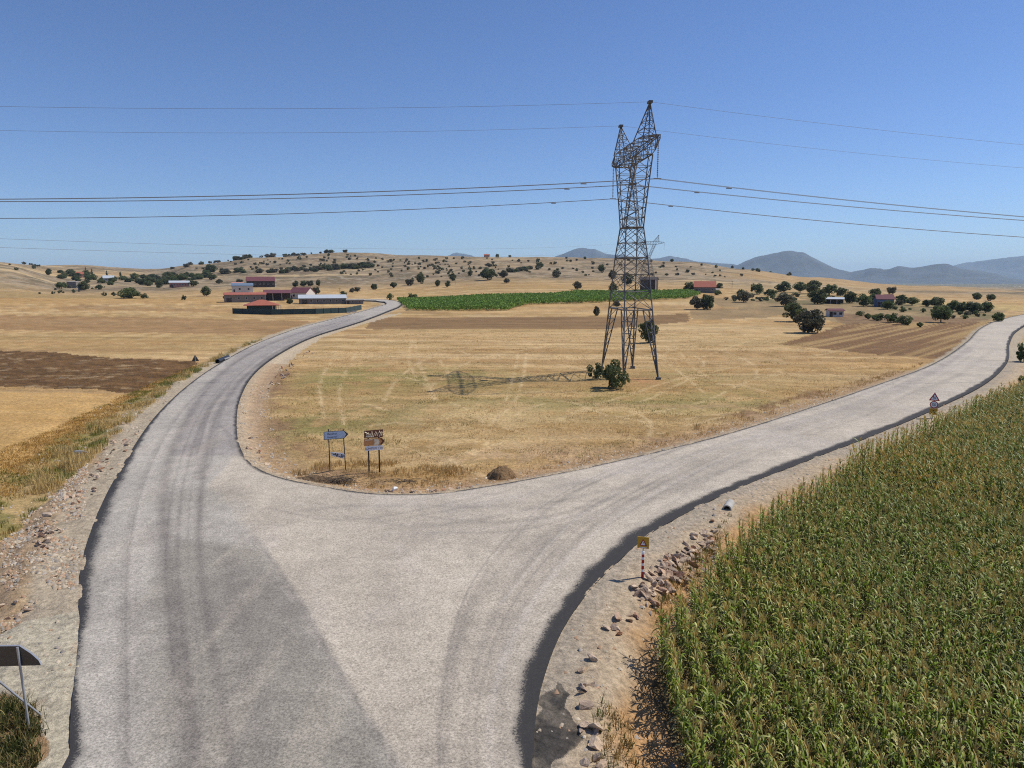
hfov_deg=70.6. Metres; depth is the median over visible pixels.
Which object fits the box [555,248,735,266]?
mountains
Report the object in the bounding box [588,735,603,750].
rock
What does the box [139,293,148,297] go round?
bush
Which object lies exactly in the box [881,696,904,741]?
corn plant
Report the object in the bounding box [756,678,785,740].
corn plant
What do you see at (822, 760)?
corn plant
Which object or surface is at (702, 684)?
corn plant
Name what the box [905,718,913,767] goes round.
corn plant
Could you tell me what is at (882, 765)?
corn plant
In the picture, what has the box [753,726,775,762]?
corn plant
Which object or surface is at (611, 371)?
bush
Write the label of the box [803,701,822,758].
corn plant
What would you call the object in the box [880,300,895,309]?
fruit tree
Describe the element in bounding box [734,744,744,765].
corn plant
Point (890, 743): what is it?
corn plant
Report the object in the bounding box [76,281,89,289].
broadleaf tree
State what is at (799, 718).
corn plant
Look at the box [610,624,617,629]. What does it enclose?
rock
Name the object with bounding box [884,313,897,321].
green bush
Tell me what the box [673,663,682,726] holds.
corn plant
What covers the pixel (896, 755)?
corn plant
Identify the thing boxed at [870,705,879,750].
corn plant
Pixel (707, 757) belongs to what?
corn plant
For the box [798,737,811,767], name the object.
corn plant
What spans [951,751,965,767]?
corn plant
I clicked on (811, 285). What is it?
broadleaf tree
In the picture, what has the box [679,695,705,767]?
corn plant
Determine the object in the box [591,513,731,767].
bank weeds
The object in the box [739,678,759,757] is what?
corn plant
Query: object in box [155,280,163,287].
broadleaf tree
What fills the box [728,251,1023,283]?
mountains
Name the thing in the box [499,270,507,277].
oak tree
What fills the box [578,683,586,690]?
rock
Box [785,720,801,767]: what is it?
corn plant
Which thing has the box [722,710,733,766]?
corn plant
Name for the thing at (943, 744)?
corn plant
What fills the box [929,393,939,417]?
warning sign
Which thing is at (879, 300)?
house
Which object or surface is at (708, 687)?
corn plant
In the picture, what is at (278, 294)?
open shed
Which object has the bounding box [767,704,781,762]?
corn plant
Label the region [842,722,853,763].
corn plant
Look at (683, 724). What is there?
corn plant
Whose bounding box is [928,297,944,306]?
broadleaf tree
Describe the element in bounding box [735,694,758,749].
corn plant
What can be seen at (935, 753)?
corn plant
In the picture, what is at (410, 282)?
oak tree
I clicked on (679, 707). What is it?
corn plant
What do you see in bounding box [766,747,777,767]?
corn plant
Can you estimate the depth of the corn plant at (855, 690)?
21.61 m
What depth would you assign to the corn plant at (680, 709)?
21.34 m
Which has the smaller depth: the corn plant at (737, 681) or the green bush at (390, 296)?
the corn plant at (737, 681)
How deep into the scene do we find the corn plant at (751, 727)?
20.20 m
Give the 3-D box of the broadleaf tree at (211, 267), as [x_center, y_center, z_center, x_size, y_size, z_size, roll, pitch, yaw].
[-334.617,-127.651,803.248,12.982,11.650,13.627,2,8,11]
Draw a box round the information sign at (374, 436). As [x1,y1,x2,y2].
[364,429,383,472]
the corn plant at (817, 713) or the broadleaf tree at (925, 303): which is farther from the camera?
the broadleaf tree at (925, 303)
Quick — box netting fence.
[232,305,361,314]
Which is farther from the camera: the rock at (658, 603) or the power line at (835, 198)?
the power line at (835, 198)
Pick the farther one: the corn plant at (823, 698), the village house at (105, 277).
the village house at (105, 277)
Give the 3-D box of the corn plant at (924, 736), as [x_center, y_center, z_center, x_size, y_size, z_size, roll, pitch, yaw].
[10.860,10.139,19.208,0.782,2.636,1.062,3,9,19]
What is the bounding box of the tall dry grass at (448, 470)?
[289,362,923,489]
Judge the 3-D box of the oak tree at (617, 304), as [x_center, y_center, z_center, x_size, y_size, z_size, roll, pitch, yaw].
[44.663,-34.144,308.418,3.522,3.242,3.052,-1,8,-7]
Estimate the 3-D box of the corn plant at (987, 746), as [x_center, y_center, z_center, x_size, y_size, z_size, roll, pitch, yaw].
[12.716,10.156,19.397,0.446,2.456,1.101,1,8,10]
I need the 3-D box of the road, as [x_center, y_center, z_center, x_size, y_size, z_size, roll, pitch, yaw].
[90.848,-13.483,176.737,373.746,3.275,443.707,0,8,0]
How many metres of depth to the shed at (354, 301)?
350.03 m
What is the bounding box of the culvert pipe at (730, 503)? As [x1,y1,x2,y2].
[723,499,734,509]
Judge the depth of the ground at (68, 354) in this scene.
88.24 m
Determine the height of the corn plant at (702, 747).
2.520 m
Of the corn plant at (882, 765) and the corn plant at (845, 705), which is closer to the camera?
the corn plant at (882, 765)
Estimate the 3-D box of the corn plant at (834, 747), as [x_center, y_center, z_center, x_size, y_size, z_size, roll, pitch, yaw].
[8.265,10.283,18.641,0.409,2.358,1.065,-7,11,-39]
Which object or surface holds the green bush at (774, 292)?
on the ground at (68, 354)
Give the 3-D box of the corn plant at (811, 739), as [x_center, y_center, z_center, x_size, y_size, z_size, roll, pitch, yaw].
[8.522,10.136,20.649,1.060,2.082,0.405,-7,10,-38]
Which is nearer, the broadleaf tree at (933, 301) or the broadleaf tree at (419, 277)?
the broadleaf tree at (933, 301)
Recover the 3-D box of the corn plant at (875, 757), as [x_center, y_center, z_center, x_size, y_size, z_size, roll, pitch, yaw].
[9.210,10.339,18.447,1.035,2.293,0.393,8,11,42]
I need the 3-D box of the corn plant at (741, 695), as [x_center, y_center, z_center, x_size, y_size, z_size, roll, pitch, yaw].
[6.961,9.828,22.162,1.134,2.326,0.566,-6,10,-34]
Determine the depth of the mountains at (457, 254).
13706.77 m
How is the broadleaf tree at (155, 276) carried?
on the ground at (68, 354)
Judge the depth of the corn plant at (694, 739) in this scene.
20.01 m
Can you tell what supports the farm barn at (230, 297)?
on the ground at (68, 354)
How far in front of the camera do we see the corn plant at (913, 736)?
19.73 m
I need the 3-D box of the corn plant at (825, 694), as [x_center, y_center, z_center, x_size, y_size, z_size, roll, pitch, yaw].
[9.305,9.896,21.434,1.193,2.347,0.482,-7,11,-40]
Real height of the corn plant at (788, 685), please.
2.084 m
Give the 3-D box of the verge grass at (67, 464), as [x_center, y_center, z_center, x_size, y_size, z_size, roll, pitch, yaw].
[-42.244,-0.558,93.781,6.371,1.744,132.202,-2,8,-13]
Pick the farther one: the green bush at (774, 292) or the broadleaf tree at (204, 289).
the broadleaf tree at (204, 289)
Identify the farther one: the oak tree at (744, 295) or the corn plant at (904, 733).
the oak tree at (744, 295)
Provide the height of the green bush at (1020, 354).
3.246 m
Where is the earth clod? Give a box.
[296,475,335,482]
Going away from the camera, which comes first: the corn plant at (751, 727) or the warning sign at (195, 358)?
the corn plant at (751, 727)
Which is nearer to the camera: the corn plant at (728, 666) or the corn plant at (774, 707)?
the corn plant at (774, 707)
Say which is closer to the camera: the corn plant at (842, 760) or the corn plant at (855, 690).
the corn plant at (842, 760)
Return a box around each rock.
[15,612,21,618]
[42,512,51,516]
[577,666,588,672]
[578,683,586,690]
[578,700,593,709]
[578,721,589,727]
[579,757,589,766]
[587,653,597,661]
[588,722,602,730]
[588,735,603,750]
[593,728,598,735]
[593,752,600,761]
[595,759,607,767]
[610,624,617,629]
[614,612,620,619]
[634,588,644,596]
[644,571,653,582]
[647,589,654,596]
[650,600,660,606]
[655,576,666,580]
[656,587,666,592]
[660,561,665,569]
[663,580,671,587]
[668,566,677,572]
[672,553,680,558]
[673,571,684,576]
[676,559,681,569]
[679,557,686,562]
[690,532,697,537]
[703,540,713,545]
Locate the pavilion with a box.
[243,300,279,308]
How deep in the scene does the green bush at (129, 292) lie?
404.87 m
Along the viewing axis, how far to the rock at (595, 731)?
20.99 m
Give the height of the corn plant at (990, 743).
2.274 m
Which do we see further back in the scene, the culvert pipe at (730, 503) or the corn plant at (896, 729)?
the culvert pipe at (730, 503)
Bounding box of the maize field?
[650,375,1023,767]
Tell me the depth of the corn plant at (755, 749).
18.98 m
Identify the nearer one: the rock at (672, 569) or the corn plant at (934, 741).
the corn plant at (934, 741)
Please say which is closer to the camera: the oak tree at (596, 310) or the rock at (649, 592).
the rock at (649, 592)
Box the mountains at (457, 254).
[448,253,473,256]
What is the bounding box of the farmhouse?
[290,287,315,298]
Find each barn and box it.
[169,281,189,286]
[223,292,265,302]
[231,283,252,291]
[246,277,274,286]
[298,294,346,303]
[693,281,716,292]
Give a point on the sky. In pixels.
(954, 69)
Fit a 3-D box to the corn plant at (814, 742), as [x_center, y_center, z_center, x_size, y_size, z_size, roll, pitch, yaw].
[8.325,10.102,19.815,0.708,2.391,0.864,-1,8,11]
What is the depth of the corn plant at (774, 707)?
21.25 m
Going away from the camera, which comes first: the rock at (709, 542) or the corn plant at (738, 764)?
the corn plant at (738, 764)
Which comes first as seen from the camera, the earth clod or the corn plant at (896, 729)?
the corn plant at (896, 729)
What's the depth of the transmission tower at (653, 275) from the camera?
491.92 m
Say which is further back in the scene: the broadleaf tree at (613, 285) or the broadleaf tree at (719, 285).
the broadleaf tree at (719, 285)
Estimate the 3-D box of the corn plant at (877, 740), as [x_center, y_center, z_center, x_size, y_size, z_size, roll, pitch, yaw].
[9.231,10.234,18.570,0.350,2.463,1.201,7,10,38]
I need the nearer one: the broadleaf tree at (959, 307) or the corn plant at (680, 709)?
the corn plant at (680, 709)
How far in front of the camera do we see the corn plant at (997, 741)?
19.16 m
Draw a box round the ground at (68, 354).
[0,252,1023,767]
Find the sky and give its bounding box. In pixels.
[0,0,1023,271]
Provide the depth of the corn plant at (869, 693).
20.97 m
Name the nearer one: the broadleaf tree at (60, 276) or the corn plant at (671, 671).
the corn plant at (671, 671)
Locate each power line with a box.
[0,178,657,199]
[0,184,630,201]
[0,199,606,218]
[0,247,640,256]
[615,199,1017,236]
[636,185,1023,220]
[658,178,1023,216]
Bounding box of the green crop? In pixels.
[397,288,700,309]
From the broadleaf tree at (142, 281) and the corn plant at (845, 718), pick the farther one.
the broadleaf tree at (142, 281)
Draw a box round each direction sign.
[0,645,41,731]
[324,429,347,470]
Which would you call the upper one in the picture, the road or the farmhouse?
the farmhouse
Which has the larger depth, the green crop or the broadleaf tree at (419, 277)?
the broadleaf tree at (419, 277)
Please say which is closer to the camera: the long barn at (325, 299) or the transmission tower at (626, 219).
the transmission tower at (626, 219)
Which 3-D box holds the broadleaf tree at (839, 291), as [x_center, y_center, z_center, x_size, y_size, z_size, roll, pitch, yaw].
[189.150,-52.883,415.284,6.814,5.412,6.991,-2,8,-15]
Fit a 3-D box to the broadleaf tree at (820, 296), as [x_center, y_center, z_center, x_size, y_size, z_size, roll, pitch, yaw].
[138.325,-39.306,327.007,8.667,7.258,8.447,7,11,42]
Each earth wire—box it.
[0,102,631,108]
[0,126,605,132]
[625,126,1018,167]
[654,102,1021,144]
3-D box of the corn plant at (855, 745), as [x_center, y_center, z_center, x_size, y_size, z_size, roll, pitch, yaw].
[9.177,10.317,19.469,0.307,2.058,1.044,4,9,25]
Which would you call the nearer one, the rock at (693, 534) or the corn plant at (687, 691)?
the corn plant at (687, 691)
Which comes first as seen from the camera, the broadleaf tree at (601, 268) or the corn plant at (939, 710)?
the corn plant at (939, 710)
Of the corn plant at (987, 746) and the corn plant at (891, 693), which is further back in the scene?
the corn plant at (891, 693)
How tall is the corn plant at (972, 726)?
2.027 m
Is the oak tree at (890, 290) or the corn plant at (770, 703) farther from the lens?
the oak tree at (890, 290)
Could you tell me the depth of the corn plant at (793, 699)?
21.95 m
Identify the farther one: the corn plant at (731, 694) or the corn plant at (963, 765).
the corn plant at (731, 694)
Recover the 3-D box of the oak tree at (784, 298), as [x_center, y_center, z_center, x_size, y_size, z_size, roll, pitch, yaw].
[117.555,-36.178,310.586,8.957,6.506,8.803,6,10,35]
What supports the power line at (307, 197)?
hanging from the transmission tower at (626, 219)
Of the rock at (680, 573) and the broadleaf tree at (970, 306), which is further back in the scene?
the broadleaf tree at (970, 306)
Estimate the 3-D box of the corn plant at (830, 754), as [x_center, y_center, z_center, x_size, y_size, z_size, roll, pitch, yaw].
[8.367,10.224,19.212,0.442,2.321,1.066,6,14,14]
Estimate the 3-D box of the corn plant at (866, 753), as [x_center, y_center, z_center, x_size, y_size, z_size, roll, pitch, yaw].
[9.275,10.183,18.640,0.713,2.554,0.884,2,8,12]
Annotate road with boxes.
[62,299,1023,767]
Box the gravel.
[0,384,974,767]
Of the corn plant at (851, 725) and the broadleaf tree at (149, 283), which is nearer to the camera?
the corn plant at (851, 725)
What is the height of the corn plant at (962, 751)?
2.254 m
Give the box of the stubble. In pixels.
[264,329,916,490]
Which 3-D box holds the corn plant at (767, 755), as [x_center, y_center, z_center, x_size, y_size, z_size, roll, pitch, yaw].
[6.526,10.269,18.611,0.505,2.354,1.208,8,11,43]
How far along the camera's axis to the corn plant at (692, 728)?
19.55 m
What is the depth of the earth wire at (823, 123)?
91.93 m
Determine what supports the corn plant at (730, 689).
on the ground at (68, 354)
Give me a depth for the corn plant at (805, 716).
21.03 m
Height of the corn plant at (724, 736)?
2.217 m
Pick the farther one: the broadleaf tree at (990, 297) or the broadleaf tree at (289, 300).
the broadleaf tree at (990, 297)
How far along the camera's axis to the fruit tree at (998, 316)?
217.05 m
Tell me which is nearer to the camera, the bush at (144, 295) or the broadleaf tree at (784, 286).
the bush at (144, 295)
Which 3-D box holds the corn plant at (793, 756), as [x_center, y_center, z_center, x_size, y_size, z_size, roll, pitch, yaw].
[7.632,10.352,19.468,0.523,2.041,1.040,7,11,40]
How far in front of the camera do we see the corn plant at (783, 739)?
20.24 m
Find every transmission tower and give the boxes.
[601,100,660,379]
[633,235,663,285]
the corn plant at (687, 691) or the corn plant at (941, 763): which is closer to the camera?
the corn plant at (941, 763)
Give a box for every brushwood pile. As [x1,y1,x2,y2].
[315,474,366,485]
[370,478,447,483]
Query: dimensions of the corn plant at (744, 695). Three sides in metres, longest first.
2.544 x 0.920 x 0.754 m
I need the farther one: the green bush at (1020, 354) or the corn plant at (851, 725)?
the green bush at (1020, 354)
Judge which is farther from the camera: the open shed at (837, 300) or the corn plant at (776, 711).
the open shed at (837, 300)
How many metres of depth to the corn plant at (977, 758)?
18.10 m
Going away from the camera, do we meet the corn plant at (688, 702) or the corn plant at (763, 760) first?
the corn plant at (763, 760)
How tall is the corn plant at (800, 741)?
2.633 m
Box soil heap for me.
[486,465,516,480]
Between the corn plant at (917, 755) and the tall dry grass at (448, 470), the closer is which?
the corn plant at (917, 755)
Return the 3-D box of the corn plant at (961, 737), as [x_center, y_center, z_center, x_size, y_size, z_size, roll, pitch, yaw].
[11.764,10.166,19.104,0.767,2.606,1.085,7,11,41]
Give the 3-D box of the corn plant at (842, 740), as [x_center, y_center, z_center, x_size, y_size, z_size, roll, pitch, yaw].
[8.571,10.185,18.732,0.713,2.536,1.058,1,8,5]
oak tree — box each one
[255,268,263,272]
[306,280,313,285]
[312,286,320,293]
[332,264,340,269]
[405,279,413,285]
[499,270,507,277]
[552,270,560,276]
[572,281,581,289]
[593,306,599,315]
[608,270,616,278]
[613,300,619,306]
[689,296,703,309]
[735,290,752,301]
[774,292,796,305]
[792,309,825,332]
[886,286,896,293]
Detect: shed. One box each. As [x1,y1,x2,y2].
[263,290,290,299]
[345,299,363,303]
[825,297,844,303]
[825,308,844,316]
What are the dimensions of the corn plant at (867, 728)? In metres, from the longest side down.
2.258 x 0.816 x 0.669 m
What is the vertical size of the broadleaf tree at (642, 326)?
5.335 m
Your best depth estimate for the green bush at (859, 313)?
248.29 m
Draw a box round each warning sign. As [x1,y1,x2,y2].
[192,355,198,365]
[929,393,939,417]
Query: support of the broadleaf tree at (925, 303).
on the ground at (68, 354)
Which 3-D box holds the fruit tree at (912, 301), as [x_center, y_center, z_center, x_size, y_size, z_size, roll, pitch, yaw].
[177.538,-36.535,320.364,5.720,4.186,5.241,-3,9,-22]
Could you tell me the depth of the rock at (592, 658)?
24.84 m
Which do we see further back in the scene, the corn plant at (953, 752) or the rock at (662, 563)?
the rock at (662, 563)
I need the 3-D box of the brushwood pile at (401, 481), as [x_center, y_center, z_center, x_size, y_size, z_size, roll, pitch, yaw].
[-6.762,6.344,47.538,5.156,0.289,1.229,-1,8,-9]
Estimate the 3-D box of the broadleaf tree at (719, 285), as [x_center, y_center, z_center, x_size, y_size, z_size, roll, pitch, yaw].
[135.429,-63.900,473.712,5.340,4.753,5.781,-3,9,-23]
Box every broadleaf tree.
[45,268,51,274]
[56,274,65,278]
[66,270,74,276]
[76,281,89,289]
[137,278,146,284]
[144,280,152,285]
[150,274,159,278]
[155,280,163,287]
[163,278,170,283]
[188,280,198,285]
[200,286,211,295]
[203,264,217,271]
[206,274,216,279]
[286,298,292,303]
[341,264,348,268]
[371,284,376,289]
[416,273,424,283]
[448,273,456,280]
[480,268,494,279]
[597,264,605,272]
[608,282,618,289]
[620,273,634,284]
[637,320,659,342]
[683,282,693,289]
[702,294,713,309]
[716,283,722,288]
[774,281,791,291]
[782,302,806,318]
[805,280,821,292]
[807,289,826,303]
[835,287,848,295]
[844,291,857,302]
[868,288,881,294]
[895,294,907,303]
[921,299,929,305]
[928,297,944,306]
[954,302,965,311]
[963,301,983,313]
[972,292,982,299]
[986,294,996,300]
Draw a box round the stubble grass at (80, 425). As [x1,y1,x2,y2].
[0,364,199,513]
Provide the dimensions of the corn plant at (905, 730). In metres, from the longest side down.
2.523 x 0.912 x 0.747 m
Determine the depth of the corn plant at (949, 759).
18.02 m
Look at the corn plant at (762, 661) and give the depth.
22.27 m
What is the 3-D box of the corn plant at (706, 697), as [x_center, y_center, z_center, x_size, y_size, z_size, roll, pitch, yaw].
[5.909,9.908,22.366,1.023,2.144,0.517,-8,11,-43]
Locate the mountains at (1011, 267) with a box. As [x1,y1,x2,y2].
[954,256,1023,279]
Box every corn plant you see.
[663,642,683,708]
[663,648,678,711]
[664,656,678,715]
[666,649,684,713]
[666,651,679,719]
[667,680,689,745]
[668,679,696,756]
[669,646,685,710]
[669,657,681,718]
[669,686,685,743]
[669,699,698,766]
[672,687,701,737]
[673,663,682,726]
[673,671,684,735]
[673,682,690,743]
[674,681,684,739]
[675,698,708,767]
[676,705,691,767]
[679,683,700,760]
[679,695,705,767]
[682,720,720,767]
[683,718,708,767]
[684,713,710,766]
[685,742,699,767]
[687,718,699,766]
[688,728,710,767]
[690,653,702,718]
[692,646,710,717]
[692,662,704,704]
[692,732,704,767]
[693,671,714,738]
[697,661,709,726]
[697,675,724,749]
[698,663,710,719]
[698,674,711,735]
[698,685,722,747]
[699,664,706,713]
[699,672,714,724]
[699,682,711,745]
[702,686,727,767]
[703,683,735,741]
[703,751,710,767]
[704,684,728,751]
[705,683,726,742]
[707,680,727,728]
[708,690,721,754]
[708,714,724,767]
[708,748,716,767]
[711,709,743,767]
[711,715,736,767]
[713,719,745,765]
[716,728,724,767]
[716,729,742,767]
[722,668,744,713]
[722,676,741,730]
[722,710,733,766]
[723,646,733,721]
[723,720,738,767]
[724,669,737,709]
[725,653,742,712]
[725,725,745,767]
[727,678,734,727]
[727,738,743,767]
[729,662,740,737]
[730,672,752,744]
[730,757,742,767]
[732,670,756,733]
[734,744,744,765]
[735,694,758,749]
[736,677,762,737]
[737,693,763,765]
[738,717,779,767]
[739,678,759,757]
[739,697,767,767]
[739,698,746,756]
[739,731,762,766]
[740,757,750,767]
[741,744,757,765]
[745,716,757,766]
[747,734,765,767]
[749,708,763,767]
[750,653,775,714]
[752,718,766,767]
[753,648,778,712]
[753,672,773,726]
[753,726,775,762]
[754,660,766,722]
[754,681,775,745]
[756,674,771,733]
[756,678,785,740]
[759,735,772,767]
[759,740,784,767]
[761,685,781,739]
[762,663,776,734]
[763,682,782,737]
[763,689,796,763]
[763,723,776,767]
[764,695,785,757]
[764,744,770,767]
[766,693,777,754]
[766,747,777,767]
[767,688,793,762]
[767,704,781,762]
[767,753,786,767]
[773,705,799,767]
[774,713,784,761]
[775,716,805,763]
[776,723,807,767]
[777,717,794,767]
[779,673,802,722]
[781,722,792,767]
[783,668,791,717]
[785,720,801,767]
[787,674,808,746]
[787,678,796,739]
[790,677,804,725]
[790,684,820,765]
[790,725,804,767]
[791,671,806,733]
[791,694,808,760]
[791,738,802,767]
[792,682,825,743]
[792,748,805,767]
[798,683,808,722]
[798,690,808,738]
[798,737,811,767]
[798,740,822,767]
[800,714,839,767]
[802,701,824,767]
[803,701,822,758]
[804,713,824,759]
[806,708,818,759]
[806,717,829,766]
[811,675,832,732]
[811,685,834,743]
[812,750,825,767]
[816,713,824,766]
[817,738,837,767]
[818,671,829,738]
[820,679,831,752]
[820,688,840,754]
[820,732,835,767]
[820,742,848,767]
[823,682,838,746]
[823,728,839,767]
[824,689,849,763]
[827,687,845,752]
[827,715,860,763]
[829,699,845,746]
[833,732,851,767]
[833,743,850,767]
[834,709,848,766]
[834,749,843,767]
[835,700,847,746]
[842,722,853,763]
[844,721,858,767]
[844,721,863,767]
[845,683,870,752]
[847,683,883,753]
[847,686,862,742]
[848,690,876,752]
[849,694,870,754]
[849,729,857,767]
[849,732,865,767]
[856,704,877,765]
[858,726,876,764]
[858,732,879,767]
[858,749,887,767]
[859,695,880,765]
[859,700,899,766]
[860,739,873,767]
[860,744,873,767]
[867,697,879,763]
[869,709,897,767]
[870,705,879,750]
[870,749,890,767]
[871,734,882,767]
[872,721,886,765]
[873,708,896,766]
[875,759,889,767]
[877,687,915,746]
[881,685,897,765]
[881,691,908,764]
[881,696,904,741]
[884,722,896,767]
[885,736,909,767]
[886,736,913,767]
[887,743,900,767]
[889,704,923,762]
[891,702,922,759]
[892,688,902,767]
[894,705,927,765]
[897,747,910,767]
[899,736,907,767]
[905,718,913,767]
[907,718,922,766]
[908,725,928,766]
[909,718,938,767]
[911,702,933,754]
[911,732,932,767]
[912,748,925,767]
[913,730,948,767]
[915,691,937,753]
[916,699,946,761]
[921,745,936,767]
[923,742,939,767]
[926,701,947,767]
[928,695,950,763]
[928,701,946,767]
[936,716,953,764]
[936,726,957,767]
[939,749,947,767]
[939,752,951,767]
[945,728,964,765]
[947,722,961,767]
[948,749,959,767]
[951,725,970,767]
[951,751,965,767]
[955,733,967,766]
[958,739,969,767]
[960,708,988,766]
[961,723,984,766]
[962,712,977,767]
[971,740,980,767]
[973,721,1000,764]
[973,749,986,767]
[975,730,995,767]
[979,730,1012,767]
[981,739,1004,767]
[985,730,999,767]
[988,759,996,767]
[989,727,1006,767]
[991,734,1000,767]
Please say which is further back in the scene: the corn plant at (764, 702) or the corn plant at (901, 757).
the corn plant at (764, 702)
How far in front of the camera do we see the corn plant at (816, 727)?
19.74 m
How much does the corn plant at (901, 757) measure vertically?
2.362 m
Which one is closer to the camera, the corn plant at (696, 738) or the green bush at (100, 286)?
the corn plant at (696, 738)
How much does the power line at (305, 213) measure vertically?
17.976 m
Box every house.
[66,281,78,287]
[102,275,113,281]
[640,277,658,289]
[873,294,894,306]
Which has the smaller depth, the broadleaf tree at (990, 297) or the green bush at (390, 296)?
the broadleaf tree at (990, 297)
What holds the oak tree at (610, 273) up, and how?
on the ground at (68, 354)
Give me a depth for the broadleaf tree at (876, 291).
397.20 m
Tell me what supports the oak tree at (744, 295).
on the ground at (68, 354)
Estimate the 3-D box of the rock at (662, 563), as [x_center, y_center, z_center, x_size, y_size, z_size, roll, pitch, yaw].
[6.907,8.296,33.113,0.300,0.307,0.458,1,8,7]
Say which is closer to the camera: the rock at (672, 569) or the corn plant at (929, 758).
the corn plant at (929, 758)
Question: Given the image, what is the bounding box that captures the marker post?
[637,536,648,577]
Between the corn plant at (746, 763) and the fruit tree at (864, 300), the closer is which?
the corn plant at (746, 763)
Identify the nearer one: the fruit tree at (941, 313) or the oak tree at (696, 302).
the fruit tree at (941, 313)
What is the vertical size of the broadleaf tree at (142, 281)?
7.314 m
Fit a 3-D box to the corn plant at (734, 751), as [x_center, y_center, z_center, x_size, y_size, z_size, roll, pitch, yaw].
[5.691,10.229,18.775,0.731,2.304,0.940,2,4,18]
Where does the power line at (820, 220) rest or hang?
attached to the transmission tower at (626, 219)
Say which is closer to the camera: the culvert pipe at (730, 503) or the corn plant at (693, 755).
the corn plant at (693, 755)
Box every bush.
[94,284,104,289]
[116,287,140,297]
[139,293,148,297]
[386,293,393,299]
[586,362,603,378]
[602,359,629,388]
[767,289,777,295]
[855,311,864,315]
[864,313,871,318]
[871,313,883,320]
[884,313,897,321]
[895,300,903,304]
[895,315,913,324]
[1016,342,1023,361]
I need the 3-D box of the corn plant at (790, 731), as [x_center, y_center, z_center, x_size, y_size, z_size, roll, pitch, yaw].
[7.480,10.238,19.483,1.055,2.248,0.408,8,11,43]
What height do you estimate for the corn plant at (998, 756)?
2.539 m
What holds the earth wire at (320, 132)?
attached to the transmission tower at (626, 219)
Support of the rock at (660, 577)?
on the ground at (68, 354)
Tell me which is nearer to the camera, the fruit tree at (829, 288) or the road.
the road
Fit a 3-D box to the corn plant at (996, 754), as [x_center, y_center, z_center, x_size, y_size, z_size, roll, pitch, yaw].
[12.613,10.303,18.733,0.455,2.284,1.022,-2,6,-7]
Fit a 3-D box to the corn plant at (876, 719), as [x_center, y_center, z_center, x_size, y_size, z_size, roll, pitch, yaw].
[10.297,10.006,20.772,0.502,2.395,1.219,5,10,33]
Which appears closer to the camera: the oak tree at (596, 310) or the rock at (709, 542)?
the rock at (709, 542)
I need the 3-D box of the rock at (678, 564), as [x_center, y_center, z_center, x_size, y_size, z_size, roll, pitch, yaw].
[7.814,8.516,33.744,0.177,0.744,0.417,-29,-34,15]
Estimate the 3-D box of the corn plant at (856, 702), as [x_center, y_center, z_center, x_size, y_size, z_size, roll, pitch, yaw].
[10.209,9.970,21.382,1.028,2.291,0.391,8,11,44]
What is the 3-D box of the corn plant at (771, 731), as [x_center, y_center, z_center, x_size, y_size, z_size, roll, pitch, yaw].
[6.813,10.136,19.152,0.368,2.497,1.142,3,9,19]
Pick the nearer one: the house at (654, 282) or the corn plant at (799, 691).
the corn plant at (799, 691)
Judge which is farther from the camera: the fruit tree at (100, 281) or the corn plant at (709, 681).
the fruit tree at (100, 281)
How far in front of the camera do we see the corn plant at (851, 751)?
19.63 m
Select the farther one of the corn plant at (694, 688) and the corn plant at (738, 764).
the corn plant at (694, 688)
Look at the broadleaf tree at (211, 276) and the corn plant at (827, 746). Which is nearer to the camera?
the corn plant at (827, 746)
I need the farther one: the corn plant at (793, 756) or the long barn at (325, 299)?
the long barn at (325, 299)
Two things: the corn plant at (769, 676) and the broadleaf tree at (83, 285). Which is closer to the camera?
the corn plant at (769, 676)
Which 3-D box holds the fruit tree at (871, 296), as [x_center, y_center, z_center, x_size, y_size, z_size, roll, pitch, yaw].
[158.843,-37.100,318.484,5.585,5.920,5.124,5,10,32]
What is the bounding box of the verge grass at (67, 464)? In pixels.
[0,339,261,539]
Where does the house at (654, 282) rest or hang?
on the ground at (68, 354)
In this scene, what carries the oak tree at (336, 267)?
on the ground at (68, 354)
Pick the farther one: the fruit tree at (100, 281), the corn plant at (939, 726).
the fruit tree at (100, 281)
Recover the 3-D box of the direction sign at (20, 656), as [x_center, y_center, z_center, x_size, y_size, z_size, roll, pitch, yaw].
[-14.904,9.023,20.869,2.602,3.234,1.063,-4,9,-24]
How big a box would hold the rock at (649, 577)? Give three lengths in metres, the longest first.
0.785 x 0.285 x 0.240 m
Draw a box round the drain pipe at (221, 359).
[215,355,230,362]
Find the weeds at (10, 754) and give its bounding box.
[0,687,48,767]
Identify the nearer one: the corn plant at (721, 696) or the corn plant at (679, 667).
the corn plant at (721, 696)
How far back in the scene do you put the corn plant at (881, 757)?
17.90 m
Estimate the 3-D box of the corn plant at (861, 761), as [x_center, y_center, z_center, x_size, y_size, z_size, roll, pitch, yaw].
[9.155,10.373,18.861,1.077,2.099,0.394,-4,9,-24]
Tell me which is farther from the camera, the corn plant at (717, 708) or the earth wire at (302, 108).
the earth wire at (302, 108)
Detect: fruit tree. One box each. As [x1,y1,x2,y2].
[54,282,67,288]
[88,274,97,279]
[96,279,106,282]
[130,272,138,278]
[178,274,187,279]
[195,275,203,279]
[750,283,763,294]
[792,282,806,291]
[822,284,837,294]
[855,295,872,305]
[868,293,874,305]
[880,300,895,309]
[905,297,920,304]
[931,305,953,321]
[946,300,957,309]
[982,301,994,312]
[991,312,1004,321]
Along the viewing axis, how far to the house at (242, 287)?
466.25 m
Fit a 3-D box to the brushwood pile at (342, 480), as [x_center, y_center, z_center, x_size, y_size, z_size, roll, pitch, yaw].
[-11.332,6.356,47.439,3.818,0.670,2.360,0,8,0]
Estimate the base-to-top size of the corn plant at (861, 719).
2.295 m
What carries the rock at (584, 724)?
on the ground at (68, 354)
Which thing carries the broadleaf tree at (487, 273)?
on the ground at (68, 354)
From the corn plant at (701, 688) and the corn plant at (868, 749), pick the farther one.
the corn plant at (701, 688)

